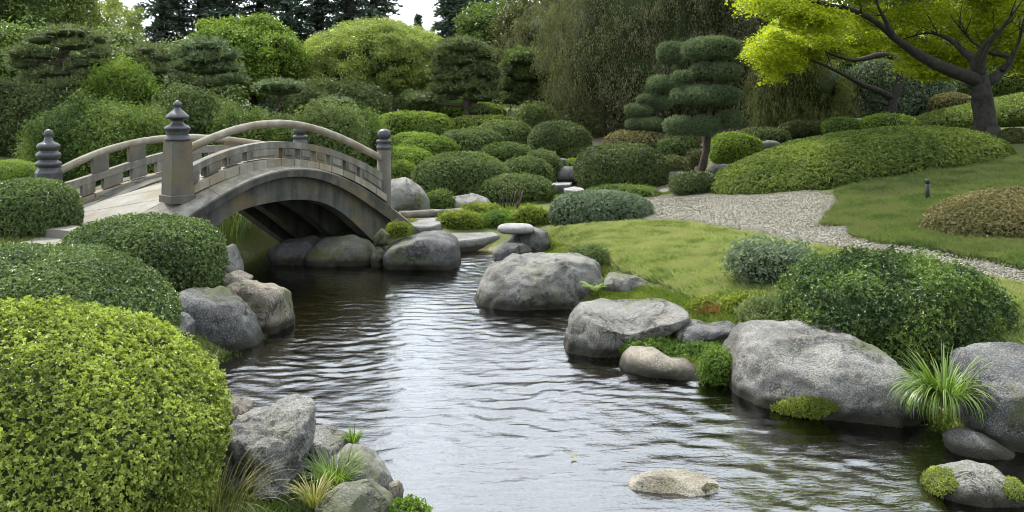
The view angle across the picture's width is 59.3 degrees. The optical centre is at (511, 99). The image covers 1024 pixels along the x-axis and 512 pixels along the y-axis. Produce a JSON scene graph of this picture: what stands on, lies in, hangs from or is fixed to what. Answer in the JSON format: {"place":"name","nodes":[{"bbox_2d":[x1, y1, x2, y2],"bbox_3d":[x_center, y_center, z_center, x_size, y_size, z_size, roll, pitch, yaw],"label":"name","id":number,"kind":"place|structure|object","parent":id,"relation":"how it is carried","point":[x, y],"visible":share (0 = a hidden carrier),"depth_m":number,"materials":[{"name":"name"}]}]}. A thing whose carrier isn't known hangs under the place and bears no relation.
{"place":"outdoors","nodes":[
{"label":"outdoors","id":0,"kind":"place"},
{"bbox_2d":[100,0,842,50],"label":"sky","id":1,"kind":"structure","parent":0,"point":[424,7],"materials":[{"name":"white"}]},
{"bbox_2d":[0,93,1023,511],"bbox_3d":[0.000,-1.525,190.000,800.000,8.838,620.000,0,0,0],"label":"ground","id":2,"kind":"structure","parent":0,"point":[506,237],"depth_m":14.98,"materials":[{"name":"soil"}]},
{"bbox_2d":[0,158,37,181],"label":"shrub","id":3,"kind":"object","parent":2,"relation":"on","point":[10,168],"visible":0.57,"depth_m":14.77,"materials":[{"name":"green plant"}]},
{"bbox_2d":[0,15,53,85],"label":"broadleaf tree","id":4,"kind":"object","parent":2,"relation":"on","point":[12,33],"visible":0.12,"depth_m":34.59,"materials":[{"name":"green plant"}]},
{"bbox_2d":[0,72,70,158],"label":"shrub","id":5,"kind":"object","parent":2,"relation":"on","point":[17,104],"visible":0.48,"depth_m":23.45,"materials":[{"name":"green plant"}]},
{"bbox_2d":[0,177,84,239],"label":"shrub","id":6,"kind":"object","parent":2,"relation":"on","point":[33,206],"visible":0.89,"depth_m":11.21,"materials":[{"name":"green plant"}]},
{"bbox_2d":[0,0,89,29],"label":"broadleaf tree","id":7,"kind":"object","parent":2,"relation":"on","point":[15,10],"visible":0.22,"depth_m":42.14,"materials":[{"name":"green plant"}]},
{"bbox_2d":[0,22,115,109],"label":"pine","id":8,"kind":"object","parent":2,"relation":"on","point":[87,38],"visible":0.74,"depth_m":24.83,"materials":[{"name":"green plant"}]},
{"bbox_2d":[44,0,106,30],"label":"broadleaf tree","id":9,"kind":"object","parent":2,"relation":"on","point":[90,13],"visible":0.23,"depth_m":45.33,"materials":[{"name":"green plant"}]},
{"bbox_2d":[18,22,149,109],"bbox_3d":[-16.988,-1.004,36.981,5.085,4.440,7.624,0,0,0],"label":"broadleaf tree","id":10,"kind":"object","parent":2,"relation":"on","point":[126,38],"visible":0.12,"depth_m":36.02,"materials":[{"name":"green plant"}]},
{"bbox_2d":[7,86,170,186],"bbox_3d":[-9.576,0.992,20.959,4.133,2.632,3.054,0,0,0],"label":"shrub","id":11,"kind":"object","parent":2,"relation":"on","point":[84,128],"visible":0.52,"depth_m":20.13,"materials":[{"name":"green plant"}]},
{"bbox_2d":[0,240,183,330],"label":"shrub","id":12,"kind":"object","parent":2,"relation":"on","point":[88,273],"visible":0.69,"depth_m":7.19,"materials":[{"name":"green plant"}]},
{"bbox_2d":[80,0,149,40],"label":"broadleaf tree","id":13,"kind":"object","parent":2,"relation":"on","point":[112,9],"visible":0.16,"depth_m":50.37,"materials":[{"name":"green plant"}]},
{"bbox_2d":[69,49,163,110],"bbox_3d":[-10.903,0.190,24.967,2.612,3.252,2.105,0,0,0],"label":"shrub","id":14,"kind":"object","parent":2,"relation":"on","point":[121,79],"visible":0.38,"depth_m":24.56,"materials":[{"name":"green plant"}]},
{"bbox_2d":[0,293,234,511],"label":"shrub","id":15,"kind":"object","parent":2,"relation":"on","point":[110,408],"visible":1,"depth_m":4.27,"materials":[{"name":"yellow plant"}]},
{"bbox_2d":[60,211,229,293],"bbox_3d":[-4.084,1.768,9.995,1.758,1.030,1.591,0,0,0],"label":"shrub","id":16,"kind":"object","parent":2,"relation":"on","point":[181,252],"visible":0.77,"depth_m":9.57,"materials":[{"name":"green plant"}]},
{"bbox_2d":[114,40,191,90],"bbox_3d":[-12.413,-0.354,31.046,2.893,3.530,1.784,0,0,0],"label":"pine","id":17,"kind":"object","parent":2,"relation":"on","point":[159,60],"visible":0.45,"depth_m":30.77,"materials":[{"name":"green plant"}]},
{"bbox_2d":[130,0,197,45],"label":"conifer","id":18,"kind":"object","parent":2,"relation":"on","point":[163,26],"visible":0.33,"depth_m":59.67,"materials":[{"name":"green plant"}]},
{"bbox_2d":[0,234,328,511],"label":"bank grass","id":19,"kind":"structure","parent":2,"relation":"on","point":[276,507],"depth_m":5.19,"materials":[{"name":"plant"}]},
{"bbox_2d":[113,33,253,109],"bbox_3d":[-14.242,-0.745,38.027,5.870,4.150,7.840,0,0,0],"label":"broadleaf tree","id":20,"kind":"object","parent":2,"relation":"on","point":[226,90],"visible":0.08,"depth_m":37.70,"materials":[{"name":"green plant"}]},
{"bbox_2d":[146,76,248,157],"bbox_3d":[-8.251,0.782,22.955,2.996,2.973,2.609,0,0,30],"label":"shrub","id":21,"kind":"object","parent":2,"relation":"on","point":[198,107],"visible":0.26,"depth_m":22.55,"materials":[{"name":"green plant"}]},
{"bbox_2d":[162,34,253,94],"bbox_3d":[-9.483,-0.219,27.963,2.801,3.817,1.743,0,0,0],"label":"pine","id":22,"kind":"object","parent":2,"relation":"on","point":[195,57],"visible":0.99,"depth_m":27.84,"materials":[{"name":"green plant"}]},
{"bbox_2d":[165,286,264,350],"bbox_3d":[-3.058,2.341,9.230,0.935,0.817,0.790,0,0,0],"label":"boulder","id":23,"kind":"object","parent":2,"relation":"on","point":[225,317],"visible":0.48,"depth_m":9.00,"materials":[{"name":"stone"}]},
{"bbox_2d":[195,0,248,104],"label":"conifer","id":24,"kind":"object","parent":2,"relation":"on","point":[226,8],"visible":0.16,"depth_m":59.60,"materials":[{"name":"green plant"}]},
{"bbox_2d":[34,100,420,242],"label":"stone bridge","id":25,"kind":"structure","parent":2,"relation":"on","point":[291,191],"depth_m":13.37,"materials":[{"name":"grey stone"}]},
{"bbox_2d":[203,101,287,161],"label":"shrub","id":26,"kind":"object","parent":2,"relation":"on","point":[262,134],"visible":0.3,"depth_m":21.76,"materials":[{"name":"green plant"}]},
{"bbox_2d":[194,435,298,511],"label":"grass tuft","id":27,"kind":"object","parent":2,"relation":"on","point":[221,491],"visible":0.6,"depth_m":4.99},
{"bbox_2d":[182,12,313,114],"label":"broadleaf tree","id":28,"kind":"object","parent":2,"relation":"on","point":[272,48],"visible":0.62,"depth_m":42.59,"materials":[{"name":"green plant"}]},
{"bbox_2d":[226,278,294,334],"bbox_3d":[-2.777,2.332,9.919,0.704,0.781,0.702,0,0,0],"label":"boulder","id":29,"kind":"object","parent":2,"relation":"on","point":[271,306],"visible":0.52,"depth_m":9.63,"materials":[{"name":"stone"}]},
{"bbox_2d":[217,393,315,502],"bbox_3d":[-1.529,2.309,5.584,0.604,0.870,0.829,0,0,0],"label":"boulder","id":30,"kind":"object","parent":2,"relation":"on","point":[285,427],"visible":0.75,"depth_m":5.34,"materials":[{"name":"stone"}]},
{"bbox_2d":[250,75,305,118],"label":"umbrella tree","id":31,"kind":"object","parent":2,"relation":"on","point":[279,87],"visible":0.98,"depth_m":26.70,"materials":[{"name":"green plant"}]},
{"bbox_2d":[257,0,319,107],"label":"conifer","id":32,"kind":"object","parent":2,"relation":"on","point":[291,8],"visible":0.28,"depth_m":59.55,"materials":[{"name":"green plant"}]},
{"bbox_2d":[266,235,320,264],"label":"boulder","id":33,"kind":"object","parent":2,"relation":"on","point":[294,251],"visible":0.6,"depth_m":13.71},
{"bbox_2d":[286,93,375,163],"bbox_3d":[-4.413,1.030,22.065,2.169,2.404,1.723,0,0,0],"label":"shrub","id":34,"kind":"object","parent":2,"relation":"on","point":[350,125],"visible":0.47,"depth_m":21.66,"materials":[{"name":"green plant"}]},
{"bbox_2d":[308,424,358,482],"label":"boulder","id":35,"kind":"object","parent":2,"relation":"on","point":[328,436],"visible":0.32,"depth_m":5.90,"materials":[{"name":"stone"}]},
{"bbox_2d":[265,75,402,120],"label":"shrub","id":36,"kind":"object","parent":2,"relation":"on","point":[369,94],"visible":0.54,"depth_m":40.81,"materials":[{"name":"green plant"}]},
{"bbox_2d":[303,234,374,266],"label":"boulder","id":37,"kind":"object","parent":2,"relation":"on","point":[346,250],"visible":0.59,"depth_m":13.57,"materials":[{"name":"stone"}]},
{"bbox_2d":[322,0,378,38],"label":"conifer","id":38,"kind":"object","parent":2,"relation":"on","point":[351,10],"visible":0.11,"depth_m":60.62,"materials":[{"name":"green plant"}]},
{"bbox_2d":[315,479,393,511],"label":"boulder","id":39,"kind":"object","parent":2,"relation":"on","point":[367,495],"visible":0.91,"depth_m":4.97,"materials":[{"name":"stone"}]},
{"bbox_2d":[285,467,337,508],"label":"grass tuft","id":40,"kind":"object","parent":39,"relation":"on","point":[311,496],"visible":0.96,"depth_m":5.03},
{"bbox_2d":[328,443,393,489],"bbox_3d":[-0.946,2.349,5.602,0.404,0.373,0.499,0,0,0],"label":"boulder","id":41,"kind":"object","parent":2,"relation":"on","point":[378,472],"visible":0.48,"depth_m":5.52,"materials":[{"name":"stone"}]},
{"bbox_2d":[296,442,371,489],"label":"grass tuft","id":42,"kind":"object","parent":41,"relation":"on","point":[322,469],"visible":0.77,"depth_m":5.38,"materials":[{"name":"plant"}]},
{"bbox_2d":[339,101,397,167],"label":"shrub","id":43,"kind":"object","parent":2,"relation":"on","point":[372,127],"visible":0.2,"depth_m":22.77,"materials":[{"name":"green plant"}]},
{"bbox_2d":[293,14,448,108],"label":"broadleaf tree","id":44,"kind":"object","parent":2,"relation":"on","point":[391,56],"visible":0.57,"depth_m":44.30,"materials":[{"name":"green plant"}]},
{"bbox_2d":[391,177,429,211],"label":"boulder","id":45,"kind":"object","parent":2,"relation":"on","point":[407,194],"visible":0.66,"depth_m":17.19,"materials":[{"name":"stone"}]},
{"bbox_2d":[375,109,454,135],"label":"shrub","id":46,"kind":"object","parent":2,"relation":"on","point":[401,121],"visible":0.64,"depth_m":36.56,"materials":[{"name":"green plant"}]},
{"bbox_2d":[383,230,460,269],"bbox_3d":[-1.365,2.404,13.804,1.165,0.744,1.250,0,0,0],"label":"boulder","id":47,"kind":"object","parent":2,"relation":"on","point":[433,250],"visible":0.66,"depth_m":13.24,"materials":[{"name":"stone"}]},
{"bbox_2d":[399,135,460,155],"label":"shrub","id":48,"kind":"object","parent":2,"relation":"on","point":[435,144],"visible":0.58,"depth_m":28.75,"materials":[{"name":"green plant"}]},
{"bbox_2d":[427,0,479,100],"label":"conifer","id":49,"kind":"object","parent":2,"relation":"on","point":[449,9],"visible":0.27,"depth_m":65.29,"materials":[{"name":"green plant"}]},
{"bbox_2d":[403,33,506,115],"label":"black pine","id":50,"kind":"object","parent":2,"relation":"on","point":[460,67],"visible":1,"depth_m":40.64,"materials":[{"name":"green plant"}]},
{"bbox_2d":[435,208,484,229],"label":"shrub","id":51,"kind":"object","parent":2,"relation":"on","point":[465,219],"visible":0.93,"depth_m":15.88,"materials":[{"name":"green plant"}]},
{"bbox_2d":[411,150,511,196],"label":"shrub","id":52,"kind":"object","parent":2,"relation":"on","point":[458,173],"visible":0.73,"depth_m":20.18,"materials":[{"name":"green plant"}]},
{"bbox_2d":[441,126,504,153],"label":"shrub","id":53,"kind":"object","parent":2,"relation":"on","point":[474,138],"visible":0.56,"depth_m":29.68,"materials":[{"name":"green plant"}]},
{"bbox_2d":[452,0,506,64],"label":"broadleaf tree","id":54,"kind":"object","parent":2,"relation":"on","point":[475,20],"visible":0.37,"depth_m":54.54,"materials":[{"name":"green plant"}]},
{"bbox_2d":[479,119,531,144],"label":"shrub","id":55,"kind":"object","parent":2,"relation":"on","point":[516,131],"visible":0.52,"depth_m":32.62,"materials":[{"name":"green plant"}]},
{"bbox_2d":[480,141,530,162],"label":"shrub","id":56,"kind":"object","parent":2,"relation":"on","point":[504,151],"visible":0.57,"depth_m":28.40,"materials":[{"name":"green plant"}]},
{"bbox_2d":[475,172,556,208],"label":"shrub","id":57,"kind":"object","parent":2,"relation":"on","point":[505,188],"visible":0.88,"depth_m":19.71,"materials":[{"name":"green plant"}]},
{"bbox_2d":[484,0,554,65],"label":"broadleaf tree","id":58,"kind":"object","parent":2,"relation":"on","point":[513,11],"visible":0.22,"depth_m":51.02,"materials":[{"name":"green plant"}]},
{"bbox_2d":[502,155,553,185],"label":"shrub","id":59,"kind":"object","parent":2,"relation":"on","point":[533,165],"visible":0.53,"depth_m":24.61,"materials":[{"name":"green plant"}]},
{"bbox_2d":[494,44,562,105],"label":"pine","id":60,"kind":"object","parent":2,"relation":"on","point":[515,66],"visible":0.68,"depth_m":42.69,"materials":[{"name":"green plant"}]},
{"bbox_2d":[507,227,549,252],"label":"boulder","id":61,"kind":"object","parent":2,"relation":"on","point":[536,240],"visible":0.5,"depth_m":13.78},
{"bbox_2d":[510,202,552,225],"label":"ground cover","id":62,"kind":"object","parent":2,"relation":"on","point":[533,215],"visible":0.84,"depth_m":16.01,"materials":[{"name":"green plant"}]},
{"bbox_2d":[513,100,560,130],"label":"shrub","id":63,"kind":"object","parent":2,"relation":"on","point":[532,114],"visible":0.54,"depth_m":37.56,"materials":[{"name":"green plant"}]},
{"bbox_2d":[474,252,603,310],"bbox_3d":[0.325,2.399,11.348,1.671,0.940,1.371,0,0,0],"label":"boulder","id":64,"kind":"object","parent":2,"relation":"on","point":[531,281],"visible":0.68,"depth_m":10.87,"materials":[{"name":"stone"}]},
{"bbox_2d":[496,0,609,117],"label":"weeping tree","id":65,"kind":"object","parent":2,"relation":"on","point":[525,33],"visible":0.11,"depth_m":44.72,"materials":[{"name":"green plant"}]},
{"bbox_2d":[527,120,593,157],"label":"shrub","id":66,"kind":"object","parent":2,"relation":"on","point":[559,136],"visible":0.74,"depth_m":30.41,"materials":[{"name":"green plant"}]},
{"bbox_2d":[552,99,607,137],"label":"shrub","id":67,"kind":"object","parent":2,"relation":"on","point":[589,124],"visible":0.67,"depth_m":35.55,"materials":[{"name":"green plant"}]},
{"bbox_2d":[548,189,654,225],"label":"shrub","id":68,"kind":"object","parent":2,"relation":"on","point":[585,206],"visible":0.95,"depth_m":15.49,"materials":[{"name":"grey plant"}]},
{"bbox_2d":[572,141,670,189],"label":"shrub","id":69,"kind":"object","parent":2,"relation":"on","point":[595,165],"visible":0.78,"depth_m":21.20,"materials":[{"name":"green plant"}]},
{"bbox_2d":[603,272,647,292],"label":"boulder","id":70,"kind":"object","parent":2,"relation":"on","point":[613,281],"visible":0.49,"depth_m":10.95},
{"bbox_2d":[563,298,689,357],"bbox_3d":[1.149,2.420,9.184,1.261,0.702,0.969,0,0,0],"label":"boulder","id":71,"kind":"object","parent":2,"relation":"on","point":[601,328],"visible":0.73,"depth_m":8.89,"materials":[{"name":"stone"}]},
{"bbox_2d":[603,129,663,148],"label":"shrub","id":72,"kind":"object","parent":2,"relation":"on","point":[649,137],"visible":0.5,"depth_m":29.57,"materials":[{"name":"green plant"}]},
{"bbox_2d":[624,39,685,132],"bbox_3d":[4.852,-0.046,30.377,2.215,3.995,1.262,0,0,0],"label":"cloud pine","id":73,"kind":"object","parent":2,"relation":"on","point":[639,110],"visible":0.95,"depth_m":30.10,"materials":[{"name":"green plant"}]},
{"bbox_2d":[619,346,702,379],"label":"boulder","id":74,"kind":"object","parent":2,"relation":"on","point":[651,362],"visible":0.54,"depth_m":8.17,"materials":[{"name":"stone"}]},
{"bbox_2d":[655,135,698,156],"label":"shrub","id":75,"kind":"object","parent":2,"relation":"on","point":[680,145],"visible":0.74,"depth_m":29.01,"materials":[{"name":"green plant"}]},
{"bbox_2d":[655,171,712,191],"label":"gravel clearing","id":76,"kind":"structure","parent":2,"relation":"on","point":[662,188],"depth_m":20.95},
{"bbox_2d":[525,0,843,133],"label":"weeping tree","id":77,"kind":"object","parent":2,"relation":"on","point":[603,52],"visible":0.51,"depth_m":35.13,"materials":[{"name":"green plant"}]},
{"bbox_2d":[667,170,719,195],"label":"shrub","id":78,"kind":"object","parent":2,"relation":"on","point":[690,183],"visible":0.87,"depth_m":18.73,"materials":[{"name":"green plant"}]},
{"bbox_2d":[662,334,724,362],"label":"ground cover","id":79,"kind":"object","parent":2,"relation":"on","point":[680,349],"visible":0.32,"depth_m":8.58,"materials":[{"name":"green plant"}]},
{"bbox_2d":[672,319,734,346],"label":"boulder","id":80,"kind":"object","parent":2,"relation":"on","point":[695,330],"visible":0.53,"depth_m":8.74,"materials":[{"name":"stone"}]},
{"bbox_2d":[661,34,745,171],"bbox_3d":[4.845,0.184,22.731,2.180,3.713,1.546,0,0,0],"label":"cloud pine","id":81,"kind":"object","parent":2,"relation":"on","point":[711,49],"visible":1,"depth_m":22.39,"materials":[{"name":"green plant"}]},
{"bbox_2d":[696,342,732,386],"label":"ground cover","id":82,"kind":"object","parent":2,"relation":"on","point":[715,367],"visible":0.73,"depth_m":7.89,"materials":[{"name":"green plant"}]},
{"bbox_2d":[708,131,764,164],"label":"shrub","id":83,"kind":"object","parent":2,"relation":"on","point":[728,148],"visible":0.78,"depth_m":23.67,"materials":[{"name":"green plant"}]},
{"bbox_2d":[541,238,968,431],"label":"bank plants","id":84,"kind":"object","parent":2,"relation":"on","point":[656,292],"visible":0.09,"depth_m":10.06,"materials":[{"name":"green plant"}]},
{"bbox_2d":[733,291,803,325],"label":"ground cover","id":85,"kind":"object","parent":2,"relation":"on","point":[758,306],"visible":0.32,"depth_m":8.62,"materials":[{"name":"green plant"}]},
{"bbox_2d":[719,230,819,286],"bbox_3d":[2.900,1.860,10.167,1.093,0.775,0.882,0,0,0],"label":"shrub","id":86,"kind":"object","parent":2,"relation":"on","point":[769,259],"visible":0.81,"depth_m":10.01,"materials":[{"name":"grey plant"}]},
{"bbox_2d":[729,51,867,129],"bbox_3d":[10.611,-0.360,33.363,5.779,3.626,4.934,0,0,0],"label":"weeping tree","id":87,"kind":"object","parent":2,"relation":"on","point":[819,93],"visible":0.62,"depth_m":32.28,"materials":[{"name":"green plant"}]},
{"bbox_2d":[777,119,827,137],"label":"shrub","id":88,"kind":"object","parent":2,"relation":"on","point":[798,128],"visible":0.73,"depth_m":29.20,"materials":[{"name":"green plant"}]},
{"bbox_2d":[735,14,906,113],"bbox_3d":[10.419,-1.050,29.340,6.678,4.324,5.429,0,0,0],"label":"maple tree","id":89,"kind":"object","parent":2,"relation":"on","point":[787,53],"visible":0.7,"depth_m":28.46,"materials":[{"name":"green plant"}]},
{"bbox_2d":[722,318,927,427],"bbox_3d":[2.607,2.470,7.706,1.459,1.048,1.692,0,0,0],"label":"boulder","id":90,"kind":"object","parent":2,"relation":"on","point":[853,377],"visible":0.56,"depth_m":7.19,"materials":[{"name":"stone"}]},
{"bbox_2d":[770,393,838,419],"bbox_3d":[2.290,2.404,7.079,0.550,0.227,0.111,0,0,31],"label":"moss patch","id":91,"kind":"object","parent":90,"relation":"on","point":[816,412],"visible":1,"depth_m":7.04,"materials":[{"name":"plant"}]},
{"bbox_2d":[709,125,1017,194],"bbox_3d":[7.103,1.286,18.578,6.071,1.539,4.508,0,0,0],"label":"hedge mound","id":92,"kind":"object","parent":2,"relation":"on","point":[836,159],"visible":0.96,"depth_m":17.09,"materials":[{"name":"green plant"}]},
{"bbox_2d":[724,0,1023,136],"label":"maple tree","id":93,"kind":"object","parent":2,"relation":"on","point":[965,61],"visible":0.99,"depth_m":20.34,"materials":[{"name":"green plant"}]},
{"bbox_2d":[859,111,919,128],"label":"shrub","id":94,"kind":"object","parent":2,"relation":"on","point":[885,119],"visible":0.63,"depth_m":26.82,"materials":[{"name":"green plant"}]},
{"bbox_2d":[772,241,1023,370],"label":"shrub","id":95,"kind":"object","parent":2,"relation":"on","point":[893,306],"visible":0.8,"depth_m":7.92,"materials":[{"name":"green plant"}]},
{"bbox_2d":[843,58,958,117],"bbox_3d":[14.126,-0.475,33.011,3.989,2.798,3.197,0,0,0],"label":"shrub","id":96,"kind":"object","parent":2,"relation":"on","point":[914,97],"visible":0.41,"depth_m":31.95,"materials":[{"name":"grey plant"}]},
{"bbox_2d":[818,154,1023,269],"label":"slope grass","id":97,"kind":"structure","parent":2,"relation":"on","point":[1015,250],"depth_m":13.55,"materials":[{"name":"plant"}]},
{"bbox_2d":[884,342,1001,430],"bbox_3d":[3.256,2.110,6.748,0.945,0.508,0.937,0,0,0],"label":"sedge clump","id":98,"kind":"object","parent":2,"relation":"on","point":[937,391],"visible":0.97,"depth_m":6.61,"materials":[{"name":"plant"}]},
{"bbox_2d":[912,92,1023,127],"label":"hedge bank","id":99,"kind":"structure","parent":2,"relation":"on","point":[1009,110],"depth_m":27.89,"materials":[{"name":"green plant"}]},
{"bbox_2d":[918,185,1023,238],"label":"shrub","id":100,"kind":"object","parent":2,"relation":"on","point":[995,211],"visible":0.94,"depth_m":11.05,"materials":[{"name":"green plant"}]},
{"bbox_2d":[942,426,1014,459],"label":"boulder","id":101,"kind":"object","parent":2,"relation":"on","point":[962,441],"visible":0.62,"depth_m":6.33,"materials":[{"name":"stone"}]},
{"bbox_2d":[947,342,1023,452],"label":"boulder","id":102,"kind":"object","parent":2,"relation":"on","point":[1004,426],"visible":0.64,"depth_m":6.62,"materials":[{"name":"stone"}]},
{"bbox_2d":[986,63,1023,96],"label":"shrub","id":103,"kind":"object","parent":2,"relation":"on","point":[1011,84],"visible":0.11,"depth_m":33.01,"materials":[{"name":"green plant"}]},
{"bbox_2d":[212,179,1023,511],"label":"water","id":104,"kind":"structure","parent":0,"point":[444,391],"depth_m":7.11,"materials":[{"name":"liquid"}]},
{"bbox_2d":[452,232,499,251],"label":"stepping stone","id":105,"kind":"object","parent":104,"relation":"on","point":[473,241],"visible":0.37,"depth_m":15.04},
{"bbox_2d":[628,468,719,496],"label":"boulder","id":106,"kind":"object","parent":104,"relation":"in","point":[688,483],"visible":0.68,"depth_m":5.78,"materials":[{"name":"stone"}]},
{"bbox_2d":[926,460,1023,507],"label":"boulder","id":107,"kind":"object","parent":104,"relation":"in","point":[980,484],"visible":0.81,"depth_m":5.59,"materials":[{"name":"stone"}]},
{"bbox_2d":[920,465,958,498],"bbox_3d":[2.719,2.425,5.741,0.178,0.181,0.320,0,0,0],"label":"moss patch","id":108,"kind":"object","parent":107,"relation":"on","point":[936,469],"visible":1,"depth_m":5.70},
{"bbox_2d":[543,218,1023,344],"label":"lawn grass","id":109,"kind":"structure","parent":0,"point":[655,243],"depth_m":11.66,"materials":[{"name":"plant"}]},
{"bbox_2d":[642,190,1023,282],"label":"gravel path","id":110,"kind":"structure","parent":0,"point":[719,208],"depth_m":14.64,"materials":[{"name":"gravel"}]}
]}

